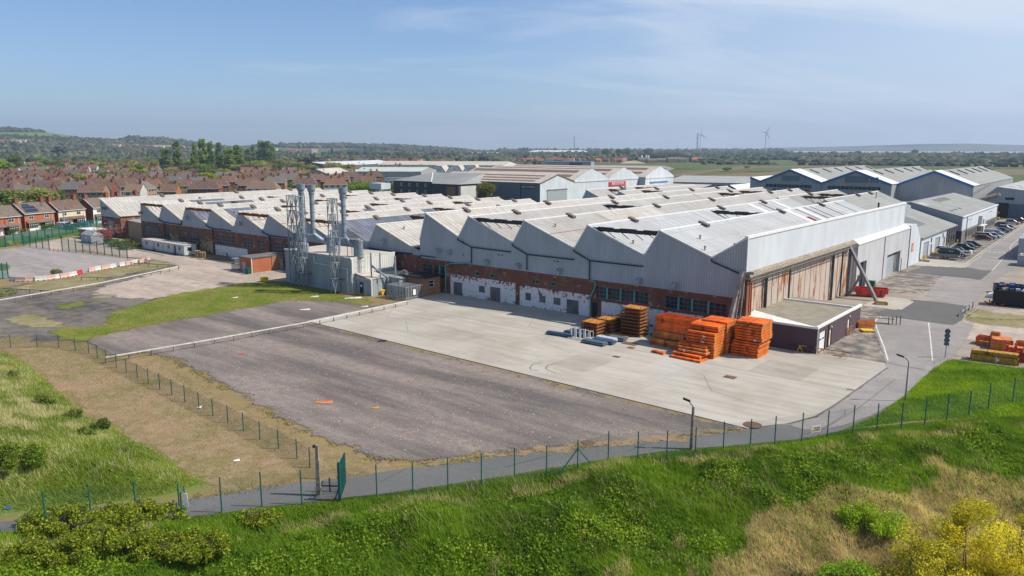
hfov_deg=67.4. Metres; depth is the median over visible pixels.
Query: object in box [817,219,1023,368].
service yard
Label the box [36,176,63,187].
hipped house
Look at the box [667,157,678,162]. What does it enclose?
unfinished house
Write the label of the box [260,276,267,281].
grit bin
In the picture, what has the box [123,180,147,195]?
gabled house
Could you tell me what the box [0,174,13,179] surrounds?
hipped house
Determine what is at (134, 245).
shrub
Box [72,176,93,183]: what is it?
hipped house
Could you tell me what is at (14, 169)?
hipped house
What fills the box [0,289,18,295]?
shrub
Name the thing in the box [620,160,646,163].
spoil heap
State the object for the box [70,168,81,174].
gabled house
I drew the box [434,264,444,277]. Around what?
window
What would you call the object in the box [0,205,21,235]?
semi detached house
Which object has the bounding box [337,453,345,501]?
palisade gate
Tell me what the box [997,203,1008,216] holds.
dark doorway
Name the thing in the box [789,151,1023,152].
estuary water
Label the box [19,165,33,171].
gabled house
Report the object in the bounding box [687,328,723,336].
racking bundle
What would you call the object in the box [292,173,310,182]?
hipped house
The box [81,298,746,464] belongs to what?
gravel yard
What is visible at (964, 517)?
willow bush
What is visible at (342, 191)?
exhaust stack
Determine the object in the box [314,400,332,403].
rusty sheet
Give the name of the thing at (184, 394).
chainlink fence
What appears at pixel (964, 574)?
willow bush
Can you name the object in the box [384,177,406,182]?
white low block
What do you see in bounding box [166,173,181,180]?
hipped house
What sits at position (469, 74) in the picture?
sky
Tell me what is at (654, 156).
broadleaf tree
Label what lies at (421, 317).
replaced slab
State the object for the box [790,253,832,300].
hangar door
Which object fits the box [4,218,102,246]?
green security fence
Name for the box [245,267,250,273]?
wheelie bin
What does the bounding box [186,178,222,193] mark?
hipped house
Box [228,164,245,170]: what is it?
broadleaf tree
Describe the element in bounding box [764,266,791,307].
hangar door
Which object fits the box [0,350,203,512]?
mound grass
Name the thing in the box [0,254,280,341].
old tarmac
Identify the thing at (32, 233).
street
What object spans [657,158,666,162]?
unfinished house
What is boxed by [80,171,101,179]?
hipped house
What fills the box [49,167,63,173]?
hipped house
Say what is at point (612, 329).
rack tray
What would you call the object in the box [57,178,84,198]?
hipped house
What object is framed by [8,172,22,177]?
hipped house
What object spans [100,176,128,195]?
hipped house
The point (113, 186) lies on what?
gabled house
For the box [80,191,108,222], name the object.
semi detached house
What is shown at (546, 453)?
chainlink fence
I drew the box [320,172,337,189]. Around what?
hipped house
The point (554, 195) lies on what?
shutter door
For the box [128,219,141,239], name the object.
lean to
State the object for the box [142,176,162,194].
hipped house
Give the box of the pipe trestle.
[869,316,900,324]
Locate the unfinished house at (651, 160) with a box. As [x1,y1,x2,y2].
[646,158,657,162]
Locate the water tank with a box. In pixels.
[369,183,390,191]
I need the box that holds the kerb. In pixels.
[136,249,164,254]
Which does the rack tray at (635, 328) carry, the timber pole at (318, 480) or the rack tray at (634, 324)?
the rack tray at (634, 324)
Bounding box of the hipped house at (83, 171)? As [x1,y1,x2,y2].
[79,168,91,173]
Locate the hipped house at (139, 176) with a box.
[128,171,148,180]
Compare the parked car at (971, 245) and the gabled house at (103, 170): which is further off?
the gabled house at (103, 170)
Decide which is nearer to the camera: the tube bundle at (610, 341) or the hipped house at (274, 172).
the tube bundle at (610, 341)
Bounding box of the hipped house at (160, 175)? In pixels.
[150,172,169,178]
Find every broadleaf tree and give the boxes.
[0,159,14,170]
[0,189,20,205]
[5,155,23,167]
[10,187,60,202]
[40,159,50,164]
[48,160,64,165]
[57,189,65,199]
[60,158,71,161]
[71,173,87,179]
[98,171,115,177]
[122,167,147,172]
[123,162,134,167]
[133,163,145,169]
[149,159,159,165]
[158,181,182,189]
[162,168,179,171]
[177,163,193,170]
[191,163,213,169]
[195,168,222,174]
[197,172,215,177]
[217,168,230,171]
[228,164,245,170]
[236,164,259,169]
[245,160,265,165]
[253,163,270,169]
[268,160,284,164]
[271,165,288,169]
[298,165,315,169]
[304,164,319,168]
[322,163,338,167]
[335,164,355,168]
[475,181,496,197]
[600,148,611,154]
[615,149,624,153]
[624,147,631,154]
[643,148,653,152]
[650,154,660,157]
[666,153,677,156]
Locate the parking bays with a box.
[926,225,1018,262]
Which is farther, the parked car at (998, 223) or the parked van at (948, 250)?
the parked car at (998, 223)
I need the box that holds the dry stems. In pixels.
[390,437,1023,575]
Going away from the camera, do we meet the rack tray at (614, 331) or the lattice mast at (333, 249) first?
the rack tray at (614, 331)
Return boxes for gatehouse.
[77,227,105,237]
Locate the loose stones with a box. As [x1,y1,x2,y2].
[165,325,719,453]
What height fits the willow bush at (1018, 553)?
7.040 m
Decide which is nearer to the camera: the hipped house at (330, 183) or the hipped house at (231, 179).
the hipped house at (330, 183)
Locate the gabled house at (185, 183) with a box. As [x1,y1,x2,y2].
[176,177,191,193]
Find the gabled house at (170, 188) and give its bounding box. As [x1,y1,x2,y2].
[159,180,181,194]
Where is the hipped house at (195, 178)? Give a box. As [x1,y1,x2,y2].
[184,174,201,181]
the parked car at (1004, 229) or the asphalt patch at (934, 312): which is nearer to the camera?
the asphalt patch at (934, 312)
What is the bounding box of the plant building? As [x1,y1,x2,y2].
[284,232,394,293]
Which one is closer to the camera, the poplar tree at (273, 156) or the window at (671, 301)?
the window at (671, 301)
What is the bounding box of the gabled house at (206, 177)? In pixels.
[189,173,208,179]
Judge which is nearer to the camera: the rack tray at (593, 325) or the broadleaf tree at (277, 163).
the rack tray at (593, 325)
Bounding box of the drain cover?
[723,375,736,378]
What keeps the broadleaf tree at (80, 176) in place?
on the ground at (232, 398)
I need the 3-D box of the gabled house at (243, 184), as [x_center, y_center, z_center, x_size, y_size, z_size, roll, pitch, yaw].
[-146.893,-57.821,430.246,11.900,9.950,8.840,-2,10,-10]
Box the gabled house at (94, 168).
[85,163,98,171]
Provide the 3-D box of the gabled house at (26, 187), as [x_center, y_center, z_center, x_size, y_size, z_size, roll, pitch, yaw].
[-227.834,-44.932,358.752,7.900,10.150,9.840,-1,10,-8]
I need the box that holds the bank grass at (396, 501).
[0,415,1023,575]
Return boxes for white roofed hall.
[985,181,1023,217]
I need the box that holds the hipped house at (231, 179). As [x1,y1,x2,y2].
[219,173,237,189]
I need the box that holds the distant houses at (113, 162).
[23,159,362,164]
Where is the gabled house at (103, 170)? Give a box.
[97,167,108,171]
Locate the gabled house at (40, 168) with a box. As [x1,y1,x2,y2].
[33,165,48,170]
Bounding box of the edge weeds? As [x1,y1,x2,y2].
[0,317,1023,515]
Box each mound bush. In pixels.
[0,438,49,471]
[4,370,20,376]
[30,394,55,406]
[61,404,85,418]
[68,425,95,434]
[89,416,111,429]
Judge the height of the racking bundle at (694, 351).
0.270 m
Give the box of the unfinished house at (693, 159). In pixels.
[691,157,699,162]
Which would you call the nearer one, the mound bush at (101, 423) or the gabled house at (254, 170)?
the mound bush at (101, 423)
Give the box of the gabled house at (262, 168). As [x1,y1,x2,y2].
[258,166,271,170]
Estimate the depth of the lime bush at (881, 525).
54.01 m
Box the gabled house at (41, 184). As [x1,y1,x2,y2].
[27,179,56,187]
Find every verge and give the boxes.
[0,334,404,496]
[14,261,175,291]
[47,281,372,342]
[848,365,1023,428]
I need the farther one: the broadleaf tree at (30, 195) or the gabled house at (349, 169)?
the gabled house at (349, 169)
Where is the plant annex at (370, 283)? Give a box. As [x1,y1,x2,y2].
[356,253,411,295]
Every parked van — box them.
[56,222,70,228]
[939,247,966,256]
[984,229,1004,234]
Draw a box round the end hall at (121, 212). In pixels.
[99,188,337,237]
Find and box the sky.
[0,0,1023,149]
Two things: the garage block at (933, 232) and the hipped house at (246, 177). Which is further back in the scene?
the hipped house at (246, 177)
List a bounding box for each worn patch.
[825,306,885,363]
[828,326,880,350]
[876,265,942,293]
[876,273,940,292]
[949,308,1023,344]
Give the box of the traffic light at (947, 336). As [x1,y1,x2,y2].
[944,328,950,356]
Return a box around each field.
[701,161,847,169]
[726,165,1023,170]
[1008,175,1023,182]
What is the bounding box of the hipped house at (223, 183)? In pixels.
[208,175,230,191]
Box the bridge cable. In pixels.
[545,136,732,146]
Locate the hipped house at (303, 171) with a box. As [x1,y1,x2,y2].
[300,167,310,172]
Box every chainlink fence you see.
[0,378,1015,533]
[9,335,310,467]
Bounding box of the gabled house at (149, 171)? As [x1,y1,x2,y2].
[147,168,158,178]
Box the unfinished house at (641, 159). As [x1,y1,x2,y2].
[637,157,646,161]
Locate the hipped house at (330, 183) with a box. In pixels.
[323,175,347,189]
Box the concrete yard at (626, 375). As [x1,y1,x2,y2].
[309,292,886,428]
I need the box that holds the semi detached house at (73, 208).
[45,193,85,224]
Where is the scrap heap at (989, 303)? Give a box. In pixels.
[984,299,1003,305]
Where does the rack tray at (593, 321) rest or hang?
on the rack tray at (593, 325)
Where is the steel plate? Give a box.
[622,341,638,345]
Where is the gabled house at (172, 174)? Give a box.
[163,171,180,175]
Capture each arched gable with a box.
[432,165,448,172]
[447,164,464,172]
[463,164,478,171]
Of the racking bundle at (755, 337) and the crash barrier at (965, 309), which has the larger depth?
the crash barrier at (965, 309)
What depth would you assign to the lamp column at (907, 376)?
76.60 m
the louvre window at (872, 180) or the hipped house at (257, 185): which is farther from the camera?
the hipped house at (257, 185)
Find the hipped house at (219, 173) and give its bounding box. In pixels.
[215,169,234,175]
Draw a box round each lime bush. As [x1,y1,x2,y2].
[786,567,815,575]
[813,553,878,575]
[833,498,911,541]
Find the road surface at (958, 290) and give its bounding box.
[925,226,1023,304]
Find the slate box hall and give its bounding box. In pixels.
[543,161,593,165]
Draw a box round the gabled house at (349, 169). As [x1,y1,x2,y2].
[344,167,356,171]
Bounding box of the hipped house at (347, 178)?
[333,171,350,182]
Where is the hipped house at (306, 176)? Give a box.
[295,173,316,181]
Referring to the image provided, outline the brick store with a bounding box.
[402,272,442,296]
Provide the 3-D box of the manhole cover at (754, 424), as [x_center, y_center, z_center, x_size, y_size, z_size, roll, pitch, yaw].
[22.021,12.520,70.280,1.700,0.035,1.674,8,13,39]
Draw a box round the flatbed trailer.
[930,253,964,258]
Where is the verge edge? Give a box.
[410,426,742,467]
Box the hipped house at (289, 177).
[280,171,297,184]
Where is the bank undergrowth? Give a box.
[0,425,1023,575]
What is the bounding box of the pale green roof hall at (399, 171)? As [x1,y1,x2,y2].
[355,167,435,180]
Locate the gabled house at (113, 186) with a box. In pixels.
[98,178,119,196]
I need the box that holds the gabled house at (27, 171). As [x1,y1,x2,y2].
[23,168,39,173]
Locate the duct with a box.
[972,184,1000,201]
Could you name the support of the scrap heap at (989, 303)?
on the service yard at (1015, 275)
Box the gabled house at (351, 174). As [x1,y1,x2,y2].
[344,169,357,181]
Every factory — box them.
[138,190,560,272]
[419,192,906,326]
[582,184,910,215]
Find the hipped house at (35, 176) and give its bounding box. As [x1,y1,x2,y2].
[23,173,41,180]
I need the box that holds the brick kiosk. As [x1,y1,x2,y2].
[238,252,283,272]
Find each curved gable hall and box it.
[468,167,608,198]
[493,166,638,187]
[513,164,673,184]
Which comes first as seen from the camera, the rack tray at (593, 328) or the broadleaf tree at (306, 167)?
the rack tray at (593, 328)
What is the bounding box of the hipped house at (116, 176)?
[104,173,125,178]
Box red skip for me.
[854,286,889,296]
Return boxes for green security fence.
[1,262,8,278]
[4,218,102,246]
[22,235,49,248]
[61,238,127,257]
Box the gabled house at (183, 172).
[177,169,191,173]
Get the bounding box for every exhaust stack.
[296,184,308,251]
[307,184,335,252]
[338,187,363,257]
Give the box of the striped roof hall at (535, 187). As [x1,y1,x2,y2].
[451,171,574,201]
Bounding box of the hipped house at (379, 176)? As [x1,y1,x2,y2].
[366,169,382,182]
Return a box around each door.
[108,221,113,236]
[360,282,363,293]
[378,283,381,294]
[446,186,455,196]
[547,190,566,200]
[592,302,597,316]
[751,275,764,311]
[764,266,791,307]
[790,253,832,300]
[818,330,824,351]
[830,249,843,299]
[841,248,849,293]
[886,255,893,275]
[922,242,927,256]
[934,237,938,249]
[1008,204,1023,217]
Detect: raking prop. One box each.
[728,272,753,318]
[845,246,878,300]
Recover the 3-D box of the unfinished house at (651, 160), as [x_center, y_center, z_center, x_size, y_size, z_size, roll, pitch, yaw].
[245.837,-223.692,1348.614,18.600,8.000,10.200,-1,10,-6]
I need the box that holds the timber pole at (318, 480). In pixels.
[312,444,321,496]
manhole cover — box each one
[581,440,594,444]
[743,421,761,427]
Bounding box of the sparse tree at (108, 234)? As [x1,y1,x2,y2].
[91,223,122,243]
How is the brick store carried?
on the ground at (232, 398)
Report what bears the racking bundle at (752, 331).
on the racking bundle at (754, 334)
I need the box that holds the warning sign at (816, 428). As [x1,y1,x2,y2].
[811,425,820,432]
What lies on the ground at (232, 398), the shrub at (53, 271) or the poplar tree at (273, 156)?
the poplar tree at (273, 156)
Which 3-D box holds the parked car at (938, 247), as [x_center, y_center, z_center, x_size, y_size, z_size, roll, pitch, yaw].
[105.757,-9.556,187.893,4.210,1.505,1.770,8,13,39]
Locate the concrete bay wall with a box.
[1017,253,1023,265]
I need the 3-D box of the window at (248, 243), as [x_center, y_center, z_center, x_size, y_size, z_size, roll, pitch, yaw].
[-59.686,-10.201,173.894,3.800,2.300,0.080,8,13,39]
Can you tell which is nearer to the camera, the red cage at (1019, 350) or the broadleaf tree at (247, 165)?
the red cage at (1019, 350)
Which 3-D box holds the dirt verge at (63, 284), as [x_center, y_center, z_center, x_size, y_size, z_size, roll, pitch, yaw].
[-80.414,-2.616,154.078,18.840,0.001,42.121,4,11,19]
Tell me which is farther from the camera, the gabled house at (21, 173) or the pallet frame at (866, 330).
the gabled house at (21, 173)
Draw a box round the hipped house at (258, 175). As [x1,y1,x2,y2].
[252,171,269,178]
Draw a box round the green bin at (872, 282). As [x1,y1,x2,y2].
[869,280,875,286]
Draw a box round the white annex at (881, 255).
[849,223,919,291]
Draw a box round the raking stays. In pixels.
[558,449,590,474]
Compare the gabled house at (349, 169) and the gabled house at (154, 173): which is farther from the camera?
the gabled house at (349, 169)
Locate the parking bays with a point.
(985, 243)
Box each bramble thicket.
[0,535,61,571]
[14,500,122,538]
[30,522,174,568]
[89,498,191,531]
[147,526,231,563]
[235,506,284,529]
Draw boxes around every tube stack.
[970,353,1018,365]
[971,348,1018,358]
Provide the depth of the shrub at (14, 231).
226.05 m
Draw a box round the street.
[0,223,101,238]
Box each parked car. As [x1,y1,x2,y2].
[63,225,76,229]
[72,223,82,227]
[935,245,947,251]
[955,243,974,250]
[964,240,981,246]
[966,242,977,248]
[975,234,992,240]
[978,232,996,238]
[990,232,1001,237]
[995,221,1006,225]
[996,224,1013,230]
[998,227,1009,232]
[1004,219,1020,224]
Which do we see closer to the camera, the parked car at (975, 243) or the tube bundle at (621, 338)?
the tube bundle at (621, 338)
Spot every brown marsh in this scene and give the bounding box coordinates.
[672,164,993,175]
[707,169,1023,176]
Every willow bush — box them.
[873,517,962,575]
[908,495,1020,575]
[933,566,984,575]
[967,513,1023,575]
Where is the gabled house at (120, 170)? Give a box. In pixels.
[116,168,127,172]
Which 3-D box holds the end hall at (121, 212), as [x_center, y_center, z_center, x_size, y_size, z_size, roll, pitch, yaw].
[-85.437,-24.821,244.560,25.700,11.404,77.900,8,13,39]
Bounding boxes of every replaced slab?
[391,311,451,323]
[425,329,484,343]
[549,354,611,371]
[564,317,595,326]
[643,356,712,376]
[748,360,818,380]
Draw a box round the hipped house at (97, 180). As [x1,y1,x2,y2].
[87,175,102,183]
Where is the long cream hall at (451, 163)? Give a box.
[376,161,515,171]
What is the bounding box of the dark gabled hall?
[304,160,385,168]
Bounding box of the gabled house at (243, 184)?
[237,176,260,190]
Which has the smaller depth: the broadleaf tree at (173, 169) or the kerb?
the kerb
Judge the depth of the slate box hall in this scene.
980.69 m
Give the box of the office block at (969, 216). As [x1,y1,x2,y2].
[906,193,998,242]
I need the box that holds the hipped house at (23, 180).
[13,175,31,183]
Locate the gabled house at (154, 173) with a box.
[150,170,166,177]
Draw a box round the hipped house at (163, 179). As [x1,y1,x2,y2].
[152,175,171,182]
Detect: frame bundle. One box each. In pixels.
[650,337,679,349]
[655,313,701,327]
[655,321,691,334]
[655,330,687,340]
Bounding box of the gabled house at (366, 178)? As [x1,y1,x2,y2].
[360,173,373,182]
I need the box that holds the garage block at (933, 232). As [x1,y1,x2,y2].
[904,208,957,258]
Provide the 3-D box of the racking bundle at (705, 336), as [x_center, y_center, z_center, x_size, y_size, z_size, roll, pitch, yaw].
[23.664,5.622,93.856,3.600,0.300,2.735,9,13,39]
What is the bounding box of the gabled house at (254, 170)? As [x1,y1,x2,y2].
[246,167,256,172]
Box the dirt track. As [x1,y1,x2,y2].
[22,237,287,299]
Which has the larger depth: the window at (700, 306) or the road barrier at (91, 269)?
the road barrier at (91, 269)
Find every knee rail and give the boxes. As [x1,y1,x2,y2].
[0,266,178,301]
[3,288,62,294]
[81,277,113,280]
[105,301,406,362]
[130,262,178,266]
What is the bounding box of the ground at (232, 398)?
[0,132,1023,575]
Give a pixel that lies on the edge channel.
(835, 403)
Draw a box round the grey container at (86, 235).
[81,230,103,243]
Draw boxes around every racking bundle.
[651,349,665,354]
[670,354,707,362]
[672,350,705,358]
[678,340,708,348]
[678,344,709,351]
[678,348,710,355]
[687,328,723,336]
[687,332,723,339]
[687,335,723,341]
[687,338,723,344]
[687,341,723,347]
[690,326,725,331]
[691,320,725,329]
[701,315,736,324]
[705,353,722,358]
[709,344,723,350]
[709,350,723,356]
[710,347,723,353]
[723,335,734,340]
[730,348,767,355]
[730,350,767,358]
[731,343,768,350]
[731,346,768,352]
[732,340,769,347]
[733,338,769,344]
[734,328,771,334]
[734,330,771,336]
[735,322,771,328]
[735,325,771,331]
[735,333,772,339]
[735,336,771,342]
[736,316,772,325]
[857,319,875,327]
[975,334,990,345]
[989,331,1001,345]
[990,336,1013,350]
[1015,340,1023,346]
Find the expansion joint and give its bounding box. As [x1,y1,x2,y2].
[398,305,844,389]
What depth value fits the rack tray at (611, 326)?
105.32 m
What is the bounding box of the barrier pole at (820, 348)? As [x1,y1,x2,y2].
[790,344,851,353]
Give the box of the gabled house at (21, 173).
[7,170,25,176]
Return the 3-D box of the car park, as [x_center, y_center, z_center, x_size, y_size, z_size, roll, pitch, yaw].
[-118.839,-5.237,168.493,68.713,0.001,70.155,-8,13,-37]
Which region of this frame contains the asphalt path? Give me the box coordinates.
[0,369,913,531]
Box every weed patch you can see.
[5,314,66,328]
[53,301,90,308]
[90,294,117,299]
[963,308,1023,327]
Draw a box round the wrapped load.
[986,292,992,297]
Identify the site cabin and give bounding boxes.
[141,238,172,251]
[163,241,196,254]
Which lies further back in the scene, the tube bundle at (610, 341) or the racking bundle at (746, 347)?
the tube bundle at (610, 341)
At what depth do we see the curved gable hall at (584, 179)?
398.05 m
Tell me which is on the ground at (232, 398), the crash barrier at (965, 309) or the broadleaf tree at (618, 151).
the broadleaf tree at (618, 151)
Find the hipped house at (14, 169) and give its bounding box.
[3,167,19,171]
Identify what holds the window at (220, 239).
in the factory at (241, 225)
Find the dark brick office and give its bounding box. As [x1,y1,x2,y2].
[393,172,484,197]
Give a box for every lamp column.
[683,397,694,449]
[896,354,908,400]
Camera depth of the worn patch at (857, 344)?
99.41 m
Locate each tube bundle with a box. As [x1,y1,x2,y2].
[546,330,573,337]
[563,329,587,336]
[570,326,590,333]
[581,338,607,345]
[592,337,616,344]
[596,335,617,340]
[609,334,627,341]
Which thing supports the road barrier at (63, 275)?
on the car park
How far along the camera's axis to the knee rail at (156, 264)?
164.53 m
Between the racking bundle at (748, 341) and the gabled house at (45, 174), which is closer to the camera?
the racking bundle at (748, 341)
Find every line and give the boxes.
[875,316,888,360]
[928,323,932,359]
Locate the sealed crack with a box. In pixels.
[805,380,893,433]
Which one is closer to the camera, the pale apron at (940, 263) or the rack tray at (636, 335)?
the rack tray at (636, 335)
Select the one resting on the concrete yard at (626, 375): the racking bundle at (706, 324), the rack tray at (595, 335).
the rack tray at (595, 335)
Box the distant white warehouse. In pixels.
[529,150,586,152]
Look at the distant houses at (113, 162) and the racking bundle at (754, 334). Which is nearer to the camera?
the racking bundle at (754, 334)
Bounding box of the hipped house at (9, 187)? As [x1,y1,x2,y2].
[0,183,22,205]
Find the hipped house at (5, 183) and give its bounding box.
[0,179,15,187]
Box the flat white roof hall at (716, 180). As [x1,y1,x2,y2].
[673,175,751,185]
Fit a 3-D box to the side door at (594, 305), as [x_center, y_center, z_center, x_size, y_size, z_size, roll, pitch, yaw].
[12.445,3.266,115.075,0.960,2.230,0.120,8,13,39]
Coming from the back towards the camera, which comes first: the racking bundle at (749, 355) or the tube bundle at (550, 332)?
the tube bundle at (550, 332)
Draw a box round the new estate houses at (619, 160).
[504,156,626,162]
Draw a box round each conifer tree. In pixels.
[51,146,64,152]
[297,157,313,162]
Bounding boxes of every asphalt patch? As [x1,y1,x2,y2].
[876,299,967,324]
[908,266,991,279]
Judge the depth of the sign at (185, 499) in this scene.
52.35 m
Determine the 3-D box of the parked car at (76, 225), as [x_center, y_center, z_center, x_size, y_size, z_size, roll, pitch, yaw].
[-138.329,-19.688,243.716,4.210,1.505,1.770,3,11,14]
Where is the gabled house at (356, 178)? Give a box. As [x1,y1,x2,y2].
[353,173,366,182]
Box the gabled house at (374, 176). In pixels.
[358,172,375,182]
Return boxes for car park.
[0,247,138,279]
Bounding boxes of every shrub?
[0,263,10,268]
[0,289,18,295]
[4,227,26,233]
[40,224,57,229]
[50,268,62,274]
[106,238,134,246]
[112,242,141,249]
[286,182,292,188]
[347,181,358,190]
[347,181,369,190]
[365,181,390,191]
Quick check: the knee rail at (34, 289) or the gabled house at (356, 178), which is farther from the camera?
the gabled house at (356, 178)
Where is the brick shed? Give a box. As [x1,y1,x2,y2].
[737,297,861,353]
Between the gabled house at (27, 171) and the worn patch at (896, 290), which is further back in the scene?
the gabled house at (27, 171)
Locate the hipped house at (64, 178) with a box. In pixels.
[55,173,74,181]
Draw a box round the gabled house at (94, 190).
[77,181,109,201]
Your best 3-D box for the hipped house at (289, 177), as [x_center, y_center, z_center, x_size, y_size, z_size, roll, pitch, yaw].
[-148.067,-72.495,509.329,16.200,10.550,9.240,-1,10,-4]
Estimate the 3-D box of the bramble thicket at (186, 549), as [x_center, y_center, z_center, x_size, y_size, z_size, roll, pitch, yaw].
[-20.533,16.055,48.451,5.893,1.538,3.967,0,10,0]
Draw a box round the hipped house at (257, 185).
[245,177,281,190]
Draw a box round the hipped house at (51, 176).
[47,171,67,178]
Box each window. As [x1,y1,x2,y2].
[27,223,37,228]
[76,218,84,222]
[144,224,159,234]
[166,227,168,237]
[189,230,198,240]
[216,234,234,245]
[243,237,252,248]
[258,240,264,250]
[273,242,287,253]
[423,263,431,272]
[429,280,433,286]
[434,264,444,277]
[596,286,606,298]
[608,287,619,300]
[621,289,633,301]
[635,291,647,304]
[665,296,677,308]
[679,297,690,310]
[693,299,707,313]
[709,302,726,316]
[782,176,799,180]
[845,176,868,182]
[870,177,878,182]
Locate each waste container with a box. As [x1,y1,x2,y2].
[992,287,1023,306]
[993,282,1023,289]
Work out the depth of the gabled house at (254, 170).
637.28 m
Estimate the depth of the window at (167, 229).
197.28 m
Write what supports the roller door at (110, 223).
in the end hall at (121, 212)
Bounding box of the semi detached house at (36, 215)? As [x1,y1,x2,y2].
[11,196,54,230]
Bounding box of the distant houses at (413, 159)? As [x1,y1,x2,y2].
[289,150,486,160]
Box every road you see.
[594,165,673,170]
[791,316,973,429]
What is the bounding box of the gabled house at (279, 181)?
[271,174,284,188]
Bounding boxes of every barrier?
[8,276,14,280]
[15,277,25,281]
[26,276,34,280]
[35,276,46,280]
[45,274,55,279]
[60,272,69,277]
[69,271,76,276]
[88,267,95,271]
[101,264,110,269]
[321,478,343,491]
[959,302,980,316]
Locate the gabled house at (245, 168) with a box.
[240,166,253,169]
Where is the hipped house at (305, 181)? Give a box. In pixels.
[293,175,317,188]
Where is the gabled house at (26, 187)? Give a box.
[13,181,34,202]
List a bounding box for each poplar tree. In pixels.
[158,148,173,168]
[172,141,182,166]
[190,142,199,164]
[196,138,207,164]
[207,141,216,168]
[215,142,223,168]
[222,148,236,170]
[231,144,244,164]
[243,148,252,161]
[250,146,256,160]
[255,140,266,160]
[262,141,272,161]
[269,146,275,160]
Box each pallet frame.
[859,328,874,332]
[874,301,887,304]
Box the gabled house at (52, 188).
[35,184,59,201]
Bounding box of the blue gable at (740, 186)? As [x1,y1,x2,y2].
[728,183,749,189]
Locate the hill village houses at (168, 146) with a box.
[0,139,317,152]
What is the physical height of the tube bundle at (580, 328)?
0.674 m
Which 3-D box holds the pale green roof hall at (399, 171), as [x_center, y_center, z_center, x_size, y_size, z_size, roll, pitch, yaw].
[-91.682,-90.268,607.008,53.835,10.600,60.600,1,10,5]
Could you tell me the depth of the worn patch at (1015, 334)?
107.68 m
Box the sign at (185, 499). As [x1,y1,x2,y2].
[180,486,187,514]
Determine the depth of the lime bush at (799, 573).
50.16 m
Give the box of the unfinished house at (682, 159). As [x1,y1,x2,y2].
[678,157,686,162]
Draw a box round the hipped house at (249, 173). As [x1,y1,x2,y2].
[242,170,254,174]
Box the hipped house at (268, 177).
[264,173,287,188]
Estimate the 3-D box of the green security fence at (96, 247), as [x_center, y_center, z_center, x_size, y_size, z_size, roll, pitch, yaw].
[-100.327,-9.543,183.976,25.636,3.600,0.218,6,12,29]
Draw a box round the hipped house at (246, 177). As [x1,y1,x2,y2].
[235,174,255,190]
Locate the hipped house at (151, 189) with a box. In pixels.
[136,178,156,195]
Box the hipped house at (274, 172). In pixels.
[267,169,283,174]
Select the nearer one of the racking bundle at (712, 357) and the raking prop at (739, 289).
the racking bundle at (712, 357)
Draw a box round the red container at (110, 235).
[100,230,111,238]
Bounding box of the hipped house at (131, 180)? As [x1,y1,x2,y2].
[118,175,138,183]
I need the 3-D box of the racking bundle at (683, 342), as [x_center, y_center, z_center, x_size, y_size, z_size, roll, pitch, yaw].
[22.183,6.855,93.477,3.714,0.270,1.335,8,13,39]
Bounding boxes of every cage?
[386,282,422,300]
[1005,342,1023,361]
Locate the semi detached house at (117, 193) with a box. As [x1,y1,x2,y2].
[114,189,138,196]
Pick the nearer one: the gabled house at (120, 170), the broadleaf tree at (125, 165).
the gabled house at (120, 170)
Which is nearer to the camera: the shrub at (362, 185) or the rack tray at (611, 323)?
the rack tray at (611, 323)
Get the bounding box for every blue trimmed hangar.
[750,165,873,192]
[821,166,932,198]
[896,166,1012,201]
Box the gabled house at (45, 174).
[29,168,50,178]
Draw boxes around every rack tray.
[581,318,606,324]
[581,322,606,327]
[581,325,606,330]
[581,328,606,333]
[590,332,604,336]
[596,313,619,321]
[605,319,620,324]
[605,322,620,327]
[605,325,620,330]
[605,329,620,333]
[605,332,630,337]
[612,314,624,318]
[621,302,648,310]
[621,308,648,313]
[621,311,648,317]
[621,315,648,320]
[621,318,648,323]
[621,321,648,327]
[621,325,648,330]
[621,328,648,333]
[621,331,648,337]
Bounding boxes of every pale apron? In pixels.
[863,296,913,309]
[913,259,970,267]
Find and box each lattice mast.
[286,195,303,285]
[295,196,312,287]
[326,198,345,293]
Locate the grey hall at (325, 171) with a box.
[307,168,348,174]
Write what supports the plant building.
on the ground at (232, 398)
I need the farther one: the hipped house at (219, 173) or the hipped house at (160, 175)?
the hipped house at (219, 173)
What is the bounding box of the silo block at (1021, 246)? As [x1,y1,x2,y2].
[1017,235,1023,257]
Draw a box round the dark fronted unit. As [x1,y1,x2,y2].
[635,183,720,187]
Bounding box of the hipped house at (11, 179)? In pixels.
[1,177,20,183]
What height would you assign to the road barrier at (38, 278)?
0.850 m
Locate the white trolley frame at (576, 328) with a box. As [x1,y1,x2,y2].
[573,327,579,338]
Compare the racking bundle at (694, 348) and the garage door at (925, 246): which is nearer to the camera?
the racking bundle at (694, 348)
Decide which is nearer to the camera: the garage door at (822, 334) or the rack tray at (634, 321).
the garage door at (822, 334)
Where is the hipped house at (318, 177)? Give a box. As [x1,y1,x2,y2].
[310,171,324,186]
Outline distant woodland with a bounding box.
[0,126,1023,166]
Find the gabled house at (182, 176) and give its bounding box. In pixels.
[180,172,195,178]
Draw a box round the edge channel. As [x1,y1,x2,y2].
[762,368,886,426]

